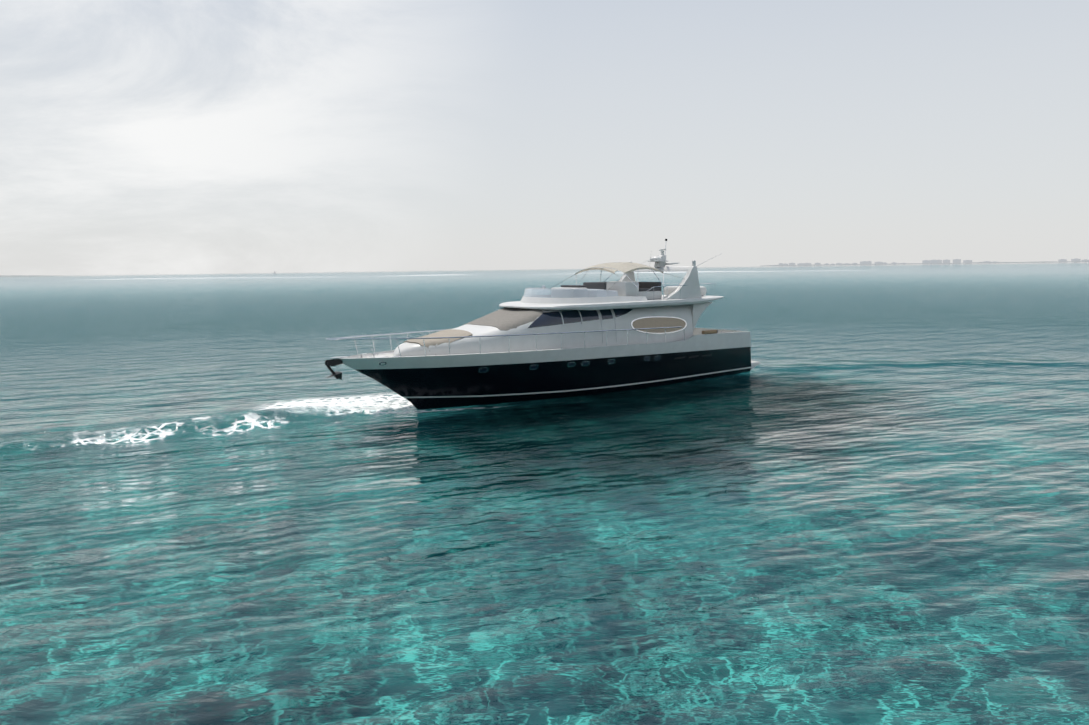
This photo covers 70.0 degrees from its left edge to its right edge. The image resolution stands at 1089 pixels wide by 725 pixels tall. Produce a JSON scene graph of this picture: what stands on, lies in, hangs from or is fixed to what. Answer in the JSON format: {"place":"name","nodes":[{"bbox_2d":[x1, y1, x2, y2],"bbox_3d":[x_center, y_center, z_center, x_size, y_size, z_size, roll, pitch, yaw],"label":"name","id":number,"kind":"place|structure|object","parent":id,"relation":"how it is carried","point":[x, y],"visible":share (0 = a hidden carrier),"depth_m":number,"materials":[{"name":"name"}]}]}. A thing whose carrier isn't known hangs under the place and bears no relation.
{"place":"outdoors","nodes":[
{"label":"outdoors","id":0,"kind":"place"},
{"bbox_2d":[0,262,1088,724],"bbox_3d":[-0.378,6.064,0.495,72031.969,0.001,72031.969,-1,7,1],"label":"sea water","id":1,"kind":"structure","parent":0,"point":[858,496],"depth_m":18.99,"materials":[{"name":"teal liquid"}]},
{"bbox_2d":[0,275,40,276],"bbox_3d":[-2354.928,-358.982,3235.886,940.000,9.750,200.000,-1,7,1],"label":"shoreline","id":2,"kind":"structure","parent":1,"relation":"in","point":[19,275],"depth_m":3194.03,"materials":[{"name":"grey"}]},
{"bbox_2d":[0,399,417,469],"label":"wave","id":3,"kind":"object","parent":1,"relation":"on","point":[46,446],"visible":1,"depth_m":29.47,"materials":[{"name":"liquid"}]},
{"bbox_2d":[325,239,759,408],"bbox_3d":[1.123,-1.875,39.206,25.650,8.818,6.000,-6,9,-39],"label":"yacht","id":4,"kind":"object","parent":1,"relation":"on","point":[626,331],"visible":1,"depth_m":36.74,"materials":[{"name":"black metal"}]},
{"bbox_2d":[0,0,1088,274],"label":"sky","id":5,"kind":"structure","parent":0,"point":[137,136],"materials":[{"name":"white"}]},
{"bbox_2d":[763,258,1088,265],"bbox_3d":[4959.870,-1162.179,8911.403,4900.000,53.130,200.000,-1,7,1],"label":"coastline","id":6,"kind":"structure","parent":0,"point":[955,261],"depth_m":8869.12,"materials":[{"name":"grey"}]}
]}

